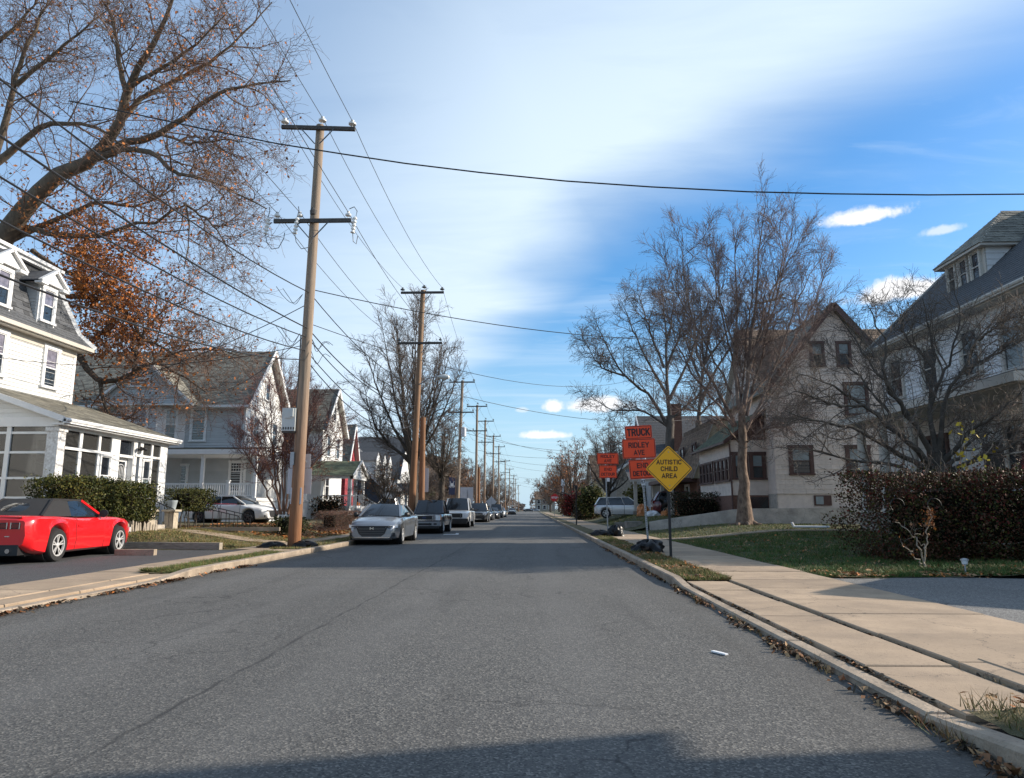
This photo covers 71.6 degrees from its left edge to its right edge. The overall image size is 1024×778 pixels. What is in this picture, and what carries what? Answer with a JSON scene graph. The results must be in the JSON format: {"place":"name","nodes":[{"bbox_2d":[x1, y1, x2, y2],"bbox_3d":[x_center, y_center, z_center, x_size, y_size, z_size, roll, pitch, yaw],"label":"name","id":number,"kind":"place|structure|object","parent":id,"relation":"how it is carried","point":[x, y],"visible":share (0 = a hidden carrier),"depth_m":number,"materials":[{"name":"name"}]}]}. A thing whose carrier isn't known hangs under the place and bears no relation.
{"place":"outdoors","nodes":[
{"label":"outdoors","id":0,"kind":"place"},
{"bbox_2d":[0,550,240,585],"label":"driveway","id":1,"kind":"structure","parent":0,"point":[63,566],"depth_m":15.26,"materials":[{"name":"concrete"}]},
{"bbox_2d":[0,498,130,562],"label":"red convertible","id":2,"kind":"object","parent":1,"relation":"on","point":[43,530],"visible":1,"depth_m":16.28,"materials":[{"name":"paint"}]},
{"bbox_2d":[114,549,156,554],"bbox_3d":[-9.699,4.209,18.300,1.000,0.150,0.170,0,-10,-1],"label":"wheel stop","id":3,"kind":"object","parent":1,"relation":"on","point":[135,551],"visible":1,"depth_m":18.22,"materials":[{"name":"concrete"}]},
{"bbox_2d":[0,534,349,607],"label":"pavement","id":4,"kind":"structure","parent":0,"point":[25,592],"depth_m":11.53,"materials":[{"name":"concrete"}]},
{"bbox_2d":[263,116,357,546],"bbox_3d":[-6.591,-2.163,22.924,3.122,14.413,0.525,0,-10,2],"label":"utility pole","id":5,"kind":"object","parent":4,"relation":"on","point":[295,420],"visible":0.99,"depth_m":22.86,"materials":[{"name":"brown wood"}]},
{"bbox_2d":[0,78,501,479],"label":"overhead cable","id":6,"kind":"object","parent":5,"relation":"attached to","point":[54,121],"visible":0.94,"depth_m":13.52,"materials":[{"name":"black rubber"}]},
{"bbox_2d":[0,219,503,490],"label":"overhead cable","id":7,"kind":"object","parent":5,"relation":"attached to","point":[29,235],"visible":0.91,"depth_m":13.67,"materials":[{"name":"black rubber"}]},
{"bbox_2d":[0,176,505,488],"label":"overhead cable","id":8,"kind":"object","parent":5,"relation":"attached to","point":[46,204],"visible":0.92,"depth_m":13.53,"materials":[{"name":"black rubber"}]},
{"bbox_2d":[0,135,518,498],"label":"overhead cable","id":9,"kind":"object","parent":5,"relation":"attached to","point":[69,182],"visible":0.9,"depth_m":13.49,"materials":[{"name":"black rubber"}]},
{"bbox_2d":[0,274,518,500],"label":"overhead cable","id":10,"kind":"object","parent":5,"relation":"attached to","point":[40,290],"visible":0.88,"depth_m":13.53,"materials":[{"name":"black rubber"}]},
{"bbox_2d":[78,0,500,471],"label":"power wire","id":11,"kind":"object","parent":5,"relation":"attached to","point":[222,155],"visible":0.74,"depth_m":18.14,"materials":[{"name":"black metal"}]},
{"bbox_2d":[287,454,311,493],"bbox_3d":[-6.733,2.687,22.491,0.760,1.260,0.070,0,-10,2],"label":"pole sign","id":12,"kind":"object","parent":5,"relation":"attached to","point":[307,479],"visible":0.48,"depth_m":22.50,"materials":[{"name":"grey metal"}]},
{"bbox_2d":[119,0,508,478],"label":"power wire","id":13,"kind":"object","parent":5,"relation":"attached to","point":[253,159],"visible":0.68,"depth_m":18.06,"materials":[{"name":"black metal"}]},
{"bbox_2d":[220,0,509,471],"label":"power wire","id":14,"kind":"object","parent":5,"relation":"attached to","point":[321,168],"visible":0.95,"depth_m":19.15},
{"bbox_2d":[315,290,827,340],"bbox_3d":[4.884,-3.002,29.785,26.335,2.277,0.030,5,-11,-29],"label":"service cable","id":15,"kind":"object","parent":5,"relation":"attached to","point":[526,328],"visible":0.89,"depth_m":26.96,"materials":[{"name":"black rubber"}]},
{"bbox_2d":[299,537,348,548],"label":"fallen leaves","id":16,"kind":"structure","parent":4,"relation":"on","point":[325,541],"depth_m":24.88,"materials":[{"name":"brown plant"}]},
{"bbox_2d":[410,411,468,499],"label":"street tree","id":17,"kind":"object","parent":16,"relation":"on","point":[442,471],"visible":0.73,"depth_m":55.56,"materials":[{"name":"brown plant"}]},
{"bbox_2d":[397,285,449,511],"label":"utility pole","id":18,"kind":"object","parent":4,"relation":"on","point":[414,458],"visible":0.97,"depth_m":40.20,"materials":[{"name":"brown wood"}]},
{"bbox_2d":[449,377,474,497],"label":"utility pole","id":19,"kind":"object","parent":4,"relation":"on","point":[452,486],"visible":0.65,"depth_m":69.01,"materials":[{"name":"brown wood"}]},
{"bbox_2d":[466,402,486,502],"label":"utility pole","id":20,"kind":"object","parent":4,"relation":"on","point":[476,460],"visible":0.92,"depth_m":85.88,"materials":[{"name":"brown wood"}]},
{"bbox_2d":[140,549,284,572],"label":"grass","id":21,"kind":"structure","parent":0,"point":[172,568],"depth_m":14.72,"materials":[{"name":"green plant"}]},
{"bbox_2d":[123,519,349,549],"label":"lawn","id":22,"kind":"structure","parent":0,"point":[131,539],"depth_m":23.93,"materials":[{"name":"plant"}]},
{"bbox_2d":[13,464,127,516],"bbox_3d":[-12.644,3.353,20.789,2.328,2.142,3.208,0,-10,2],"label":"yew hedge","id":23,"kind":"object","parent":22,"relation":"on","point":[95,492],"visible":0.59,"depth_m":20.25,"materials":[{"name":"green plant"}]},
{"bbox_2d":[0,239,182,524],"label":"mansard house","id":24,"kind":"structure","parent":22,"relation":"on","point":[44,423],"depth_m":24.72,"materials":[{"name":"white"}]},
{"bbox_2d":[0,328,10,377],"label":"window","id":25,"kind":"structure","parent":24,"relation":"in","point":[5,335],"depth_m":24.08,"materials":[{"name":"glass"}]},
{"bbox_2d":[38,343,61,390],"bbox_3d":[-17.182,-0.803,26.444,0.146,1.620,0.960,0,-10,2],"label":"window","id":26,"kind":"structure","parent":24,"relation":"in","point":[51,353],"depth_m":26.46,"materials":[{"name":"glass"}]},
{"bbox_2d":[98,454,112,478],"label":"window","id":27,"kind":"structure","parent":24,"relation":"in","point":[105,462],"depth_m":24.06,"materials":[{"name":"white glass"}]},
{"bbox_2d":[106,474,160,522],"bbox_3d":[-12.579,3.764,22.991,2.129,2.068,2.408,0,-10,2],"label":"yew hedge","id":28,"kind":"object","parent":22,"relation":"on","point":[134,497],"visible":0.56,"depth_m":22.94,"materials":[{"name":"green plant"}]},
{"bbox_2d":[129,502,181,529],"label":"porch steps","id":29,"kind":"structure","parent":22,"relation":"on","point":[170,519],"depth_m":25.51,"materials":[{"name":"concrete"}]},
{"bbox_2d":[0,0,328,449],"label":"oak tree","id":30,"kind":"object","parent":22,"relation":"on","point":[22,211],"visible":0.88,"depth_m":31.72,"materials":[{"name":"brown plant"}]},
{"bbox_2d":[124,542,222,549],"bbox_3d":[-10.663,4.678,21.192,4.200,0.200,0.180,-1,-10,7],"label":"landscape timber","id":31,"kind":"object","parent":22,"relation":"on","point":[179,545],"visible":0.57,"depth_m":21.04,"materials":[{"name":"brown wood"}]},
{"bbox_2d":[157,480,219,527],"bbox_3d":[-12.304,4.491,27.132,1.787,1.903,2.727,0,-10,2],"label":"loose hedge","id":32,"kind":"object","parent":22,"relation":"on","point":[193,499],"visible":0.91,"depth_m":26.60,"materials":[{"name":"green plant"}]},
{"bbox_2d":[67,351,310,521],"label":"grey house","id":33,"kind":"structure","parent":22,"relation":"on","point":[204,458],"depth_m":45.13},
{"bbox_2d":[188,409,207,441],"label":"window","id":34,"kind":"structure","parent":33,"relation":"in","point":[192,425],"depth_m":45.29,"materials":[{"name":"white glass"}]},
{"bbox_2d":[228,460,246,492],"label":"window","id":35,"kind":"structure","parent":33,"relation":"in","point":[233,468],"depth_m":44.72,"materials":[{"name":"white glass"}]},
{"bbox_2d":[157,529,285,542],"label":"front path","id":36,"kind":"structure","parent":22,"relation":"on","point":[227,535],"depth_m":24.50,"materials":[{"name":"concrete"}]},
{"bbox_2d":[183,496,279,522],"bbox_3d":[-15.170,6.538,38.518,4.948,1.487,2.118,-2,-10,10],"label":"white sedan","id":37,"kind":"object","parent":22,"relation":"on","point":[257,511],"visible":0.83,"depth_m":37.70,"materials":[{"name":"paint"}]},
{"bbox_2d":[194,527,280,530],"bbox_3d":[-10.209,5.204,26.376,3.200,0.130,0.120,0,-10,2],"label":"garden edging","id":38,"kind":"object","parent":22,"relation":"on","point":[247,528],"visible":0.79,"depth_m":26.31,"materials":[{"name":"concrete"}]},
{"bbox_2d":[177,522,347,538],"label":"fallen leaves","id":39,"kind":"object","parent":22,"relation":"on","point":[268,523],"visible":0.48,"depth_m":30.66,"materials":[{"name":"brown plant"}]},
{"bbox_2d":[221,355,359,514],"bbox_3d":[-9.405,1.855,30.473,5.872,6.985,5.059,2,-10,-11],"label":"crape myrtle","id":40,"kind":"object","parent":22,"relation":"on","point":[283,454],"visible":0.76,"depth_m":29.73,"materials":[{"name":"brown plant"}]},
{"bbox_2d":[269,513,312,532],"bbox_3d":[-8.938,5.343,28.627,1.755,0.958,1.323,3,-10,-18],"label":"dark shrub","id":41,"kind":"object","parent":22,"relation":"on","point":[284,524],"visible":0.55,"depth_m":28.39,"materials":[{"name":"green plant"}]},
{"bbox_2d":[267,325,325,448],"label":"bare tree","id":42,"kind":"object","parent":22,"relation":"on","point":[281,360],"visible":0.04,"depth_m":57.68,"materials":[{"name":"brown plant"}]},
{"bbox_2d":[308,494,346,518],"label":"dark shrub","id":43,"kind":"object","parent":22,"relation":"on","point":[331,504],"visible":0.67,"depth_m":51.52,"materials":[{"name":"green plant"}]},
{"bbox_2d":[281,389,375,518],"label":"white house","id":44,"kind":"structure","parent":22,"relation":"on","point":[331,486],"depth_m":57.05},
{"bbox_2d":[312,507,362,530],"bbox_3d":[-8.690,6.457,36.018,1.699,1.423,7.131,0,-10,2],"label":"brown hedge","id":45,"kind":"object","parent":22,"relation":"on","point":[341,519],"visible":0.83,"depth_m":34.04,"materials":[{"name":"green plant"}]},
{"bbox_2d":[341,424,359,505],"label":"red shingled house","id":46,"kind":"structure","parent":22,"relation":"on","point":[352,452],"depth_m":66.46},
{"bbox_2d":[357,448,401,505],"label":"house","id":47,"kind":"structure","parent":22,"relation":"on","point":[366,457],"depth_m":75.08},
{"bbox_2d":[345,451,418,508],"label":"ornamental tree","id":48,"kind":"object","parent":22,"relation":"on","point":[383,485],"visible":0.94,"depth_m":50.67,"materials":[{"name":"brown plant"}]},
{"bbox_2d":[358,437,418,504],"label":"dark roofed house","id":49,"kind":"structure","parent":22,"relation":"on","point":[365,446],"depth_m":91.67,"materials":[{"name":"white paint"}]},
{"bbox_2d":[341,284,470,507],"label":"bare maple","id":50,"kind":"object","parent":22,"relation":"on","point":[430,415],"visible":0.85,"depth_m":47.07,"materials":[{"name":"brown plant"}]},
{"bbox_2d":[436,455,482,496],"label":"bare tree","id":51,"kind":"object","parent":22,"relation":"on","point":[464,472],"visible":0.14,"depth_m":111.23,"materials":[{"name":"brown plant"}]},
{"bbox_2d":[471,465,502,506],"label":"bare tree","id":52,"kind":"object","parent":22,"relation":"on","point":[489,486],"visible":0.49,"depth_m":192.96,"materials":[{"name":"brown plant"}]},
{"bbox_2d":[0,511,1020,777],"bbox_3d":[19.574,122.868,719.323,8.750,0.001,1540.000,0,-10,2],"label":"road","id":53,"kind":"structure","parent":0,"point":[528,645],"depth_m":5.22,"materials":[{"name":"grey asphalt"}]},
{"bbox_2d":[0,564,256,616],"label":"gutter litter","id":54,"kind":"object","parent":53,"relation":"on","point":[21,609],"visible":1,"depth_m":10.73,"materials":[{"name":"brown plant"}]},
{"bbox_2d":[0,513,507,614],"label":"kerb","id":55,"kind":"structure","parent":53,"relation":"on","point":[190,572],"depth_m":13.98,"materials":[{"name":"concrete"}]},
{"bbox_2d":[349,504,417,543],"bbox_3d":[-4.840,5.168,27.297,2.119,1.487,4.948,0,-10,2],"label":"parked car","id":56,"kind":"object","parent":53,"relation":"on","point":[387,524],"visible":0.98,"depth_m":25.54,"materials":[{"name":"silver paint"}]},
{"bbox_2d":[419,417,425,499],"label":"pole stub","id":57,"kind":"object","parent":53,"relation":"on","point":[422,460],"visible":0.66,"depth_m":40.04,"materials":[{"name":"brown wood"}]},
{"bbox_2d":[412,500,451,533],"bbox_3d":[-4.393,6.924,38.534,2.129,1.779,5.333,0,-10,2],"label":"parked truck","id":58,"kind":"object","parent":53,"relation":"on","point":[434,516],"visible":0.78,"depth_m":37.31,"materials":[{"name":"paint"}]},
{"bbox_2d":[446,498,474,527],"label":"parked truck","id":59,"kind":"object","parent":53,"relation":"on","point":[461,511],"visible":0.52,"depth_m":49.59,"materials":[{"name":"white paint"}]},
{"bbox_2d":[471,503,489,521],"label":"parked car","id":60,"kind":"object","parent":53,"relation":"on","point":[482,512],"visible":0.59,"depth_m":68.26,"materials":[{"name":"silver paint"}]},
{"bbox_2d":[540,512,1023,776],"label":"kerb","id":61,"kind":"structure","parent":53,"relation":"on","point":[1005,747],"depth_m":4.91,"materials":[{"name":"concrete"}]},
{"bbox_2d":[599,546,1023,777],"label":"gutter litter","id":62,"kind":"object","parent":53,"relation":"on","point":[1005,770],"visible":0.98,"depth_m":4.57,"materials":[{"name":"brown plant"}]},
{"bbox_2d":[675,587,977,749],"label":"gutter weeds","id":63,"kind":"object","parent":53,"relation":"on","point":[943,734],"visible":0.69,"depth_m":4.00,"materials":[{"name":"brown plant"}]},
{"bbox_2d":[0,0,1023,508],"label":"sky","id":64,"kind":"structure","parent":0,"point":[834,96],"materials":[{"name":"blue"}]},
{"bbox_2d":[69,100,1023,195],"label":"service cable","id":65,"kind":"object","parent":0,"point":[545,178],"visible":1,"depth_m":17.05,"materials":[{"name":"black rubber"}]},
{"bbox_2d":[548,510,684,530],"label":"yard","id":66,"kind":"structure","parent":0,"point":[596,520],"depth_m":55.74,"materials":[{"name":"green plant"}]},
{"bbox_2d":[524,437,597,515],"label":"bare tree","id":67,"kind":"object","parent":66,"relation":"on","point":[574,476],"visible":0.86,"depth_m":94.81,"materials":[{"name":"brown plant"}]},
{"bbox_2d":[536,449,585,501],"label":"bare tree","id":68,"kind":"object","parent":66,"relation":"on","point":[555,477],"visible":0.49,"depth_m":122.21,"materials":[{"name":"brown plant"}]},
{"bbox_2d":[573,482,605,517],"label":"green shrub","id":69,"kind":"object","parent":66,"relation":"on","point":[593,495],"visible":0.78,"depth_m":72.25,"materials":[{"name":"green plant"}]},
{"bbox_2d":[573,417,630,515],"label":"bare tree","id":70,"kind":"object","parent":66,"relation":"on","point":[609,484],"visible":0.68,"depth_m":65.24,"materials":[{"name":"brown plant"}]},
{"bbox_2d":[610,459,632,496],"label":"olive house","id":71,"kind":"structure","parent":66,"relation":"on","point":[619,491],"depth_m":80.97,"materials":[{"name":"stone"}]},
{"bbox_2d":[594,497,650,517],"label":"silver crossover","id":72,"kind":"object","parent":66,"relation":"on","point":[620,505],"visible":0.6,"depth_m":57.29,"materials":[{"name":"paint"}]},
{"bbox_2d":[565,259,733,490],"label":"sycamore tree","id":73,"kind":"object","parent":66,"relation":"on","point":[668,422],"visible":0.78,"depth_m":51.55,"materials":[{"name":"brown plant"}]},
{"bbox_2d":[625,404,723,514],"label":"gabled house","id":74,"kind":"structure","parent":66,"relation":"on","point":[681,426],"depth_m":60.91,"materials":[{"name":"grey"}]},
{"bbox_2d":[648,416,728,514],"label":"mansard row house","id":75,"kind":"structure","parent":66,"relation":"on","point":[695,438],"depth_m":48.04,"materials":[{"name":"brick"}]},
{"bbox_2d":[664,489,720,517],"bbox_3d":[10.401,6.510,40.024,3.553,2.038,2.803,0,-10,2],"label":"dark shrub","id":76,"kind":"object","parent":66,"relation":"on","point":[687,506],"visible":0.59,"depth_m":39.33,"materials":[{"name":"green plant"}]},
{"bbox_2d":[643,270,869,426],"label":"sycamore tree","id":77,"kind":"object","parent":66,"relation":"on","point":[721,359],"visible":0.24,"depth_m":56.85,"materials":[{"name":"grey plant"}]},
{"bbox_2d":[690,302,885,511],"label":"beige house","id":78,"kind":"structure","parent":66,"relation":"on","point":[774,484],"depth_m":36.16,"materials":[{"name":"beige paint"}]},
{"bbox_2d":[748,452,767,479],"bbox_3d":[12.718,3.969,36.735,0.900,1.440,0.146,0,-10,2],"label":"window","id":79,"kind":"structure","parent":78,"relation":"in","point":[757,471],"depth_m":36.73,"materials":[{"name":"black glass"}]},
{"bbox_2d":[787,445,815,474],"bbox_3d":[14.439,3.541,35.436,1.280,1.500,0.146,0,-10,2],"label":"window","id":80,"kind":"structure","parent":78,"relation":"in","point":[808,464],"depth_m":35.41,"materials":[{"name":"black glass"}]},
{"bbox_2d":[835,341,853,366],"bbox_3d":[16.957,-1.801,36.264,0.820,1.350,0.146,0,-10,2],"label":"window","id":81,"kind":"structure","parent":78,"relation":"in","point":[838,343],"depth_m":36.29,"materials":[{"name":"black glass"}]},
{"bbox_2d":[842,382,869,415],"bbox_3d":[17.407,0.485,35.864,1.290,1.720,0.146,0,-10,2],"label":"window","id":82,"kind":"structure","parent":78,"relation":"in","point":[853,390],"depth_m":35.87,"materials":[{"name":"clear glass"}]},
{"bbox_2d":[587,533,731,579],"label":"grass","id":83,"kind":"structure","parent":0,"point":[684,570],"depth_m":14.32,"materials":[{"name":"green plant"}]},
{"bbox_2d":[542,512,1023,739],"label":"pavement","id":84,"kind":"structure","parent":0,"point":[969,644],"depth_m":7.01,"materials":[{"name":"concrete"}]},
{"bbox_2d":[541,512,731,580],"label":"verge","id":85,"kind":"structure","parent":84,"relation":"on","point":[582,529],"depth_m":36.48,"materials":[{"name":"green plant"}]},
{"bbox_2d":[597,453,618,528],"bbox_3d":[4.176,4.557,30.736,0.930,3.560,0.089,0,-10,2],"label":"detour sign","id":86,"kind":"object","parent":85,"relation":"on","point":[607,472],"visible":0.97,"depth_m":30.89,"materials":[{"name":"orange metal"}]},
{"bbox_2d":[622,425,655,538],"bbox_3d":[3.490,2.694,19.332,0.929,3.436,0.090,0,-10,2],"label":"detour sign","id":87,"kind":"object","parent":85,"relation":"on","point":[638,441],"visible":0.91,"depth_m":19.46,"materials":[{"name":"orange metal"}]},
{"bbox_2d":[631,539,664,552],"bbox_3d":[3.563,4.162,18.860,1.001,0.360,0.841,0,-10,2],"label":"black bag","id":88,"kind":"object","parent":85,"relation":"on","point":[651,545],"visible":0.94,"depth_m":18.69,"materials":[{"name":"black plastic"}]},
{"bbox_2d":[646,446,691,556],"bbox_3d":[3.777,2.716,16.963,1.084,2.700,0.080,0,-10,2],"label":"warning sign","id":89,"kind":"object","parent":85,"relation":"on","point":[668,468],"visible":0.98,"depth_m":17.05,"materials":[{"name":"yellow metal"}]},
{"bbox_2d":[630,522,1023,577],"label":"lawn","id":90,"kind":"structure","parent":0,"point":[741,530],"depth_m":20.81,"materials":[{"name":"green plant"}]},
{"bbox_2d":[632,154,863,525],"bbox_3d":[11.525,-2.533,34.750,12.100,18.480,6.868,0,-10,2],"label":"birch tree","id":91,"kind":"object","parent":90,"relation":"on","point":[744,515],"visible":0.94,"depth_m":34.29,"materials":[{"name":"brown plant"}]},
{"bbox_2d":[649,508,881,529],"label":"retaining wall","id":92,"kind":"structure","parent":90,"relation":"on","point":[788,515],"depth_m":35.03,"materials":[{"name":"paint"}]},
{"bbox_2d":[661,529,871,539],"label":"garden path","id":93,"kind":"structure","parent":90,"relation":"on","point":[738,533],"depth_m":26.75,"materials":[{"name":"concrete"}]},
{"bbox_2d":[685,531,1023,573],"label":"fallen leaves","id":94,"kind":"object","parent":90,"relation":"on","point":[832,554],"visible":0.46,"depth_m":18.60,"materials":[{"name":"brown plant"}]},
{"bbox_2d":[731,255,1023,545],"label":"dogwood tree","id":95,"kind":"object","parent":90,"relation":"on","point":[934,450],"visible":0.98,"depth_m":17.89,"materials":[{"name":"brown plant"}]},
{"bbox_2d":[807,567,1023,577],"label":"fallen leaves","id":96,"kind":"object","parent":90,"relation":"on","point":[857,573],"visible":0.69,"depth_m":12.29,"materials":[{"name":"brown plant"}]},
{"bbox_2d":[895,507,938,567],"bbox_3d":[7.781,2.882,13.615,0.912,1.217,0.361,1,-10,-8],"label":"hedge sapling","id":97,"kind":"object","parent":90,"relation":"on","point":[931,512],"visible":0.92,"depth_m":13.65,"materials":[{"name":"brown plant"}]},
{"bbox_2d":[820,442,1023,562],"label":"dark hedge","id":98,"kind":"object","parent":90,"relation":"on","point":[989,514],"visible":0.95,"depth_m":15.12,"materials":[{"name":"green plant"}]},
{"bbox_2d":[928,420,997,490],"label":"yellow shoots","id":99,"kind":"object","parent":98,"relation":"attached to","point":[979,459],"visible":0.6,"depth_m":16.51,"materials":[{"name":"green plant"}]},
{"bbox_2d":[837,211,1023,544],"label":"dormer house","id":100,"kind":"structure","parent":90,"relation":"on","point":[993,247],"depth_m":24.31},
{"bbox_2d":[886,354,906,401],"bbox_3d":[15.169,-0.410,28.023,0.146,1.710,1.170,0,-10,2],"label":"window","id":101,"kind":"structure","parent":100,"relation":"in","point":[903,393],"depth_m":27.82,"materials":[{"name":"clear glass"}]},
{"bbox_2d":[920,342,941,393],"bbox_3d":[15.098,-0.760,25.649,0.146,1.710,1.170,0,-10,2],"label":"window","id":102,"kind":"structure","parent":100,"relation":"in","point":[927,367],"depth_m":25.71,"materials":[{"name":"grey glass"}]},
{"bbox_2d":[957,322,984,379],"bbox_3d":[15.027,-1.209,23.292,0.146,1.710,1.170,0,-10,2],"label":"window","id":103,"kind":"structure","parent":100,"relation":"in","point":[960,346],"depth_m":23.36,"materials":[{"name":"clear glass"}]},
{"bbox_2d":[994,306,1023,373],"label":"window","id":104,"kind":"structure","parent":100,"relation":"in","point":[1017,359],"depth_m":21.26,"materials":[{"name":"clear glass"}]},
{"bbox_2d":[1000,420,1023,470],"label":"window","id":105,"kind":"structure","parent":100,"relation":"in","point":[1020,448],"depth_m":21.12,"materials":[{"name":"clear glass"}]},
{"bbox_2d":[686,581,1021,709],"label":"groove dirt","id":106,"kind":"structure","parent":0,"point":[864,668],"depth_m":5.64,"materials":[{"name":"soil"}]},
{"bbox_2d":[833,577,1023,623],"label":"driveway","id":107,"kind":"structure","parent":0,"point":[1002,598],"depth_m":10.10,"materials":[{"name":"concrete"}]},
{"bbox_2d":[952,686,1023,737],"bbox_3d":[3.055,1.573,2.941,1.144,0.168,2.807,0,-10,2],"label":"grass","id":108,"kind":"structure","parent":0,"point":[1001,707],"depth_m":4.01,"materials":[{"name":"green plant"}]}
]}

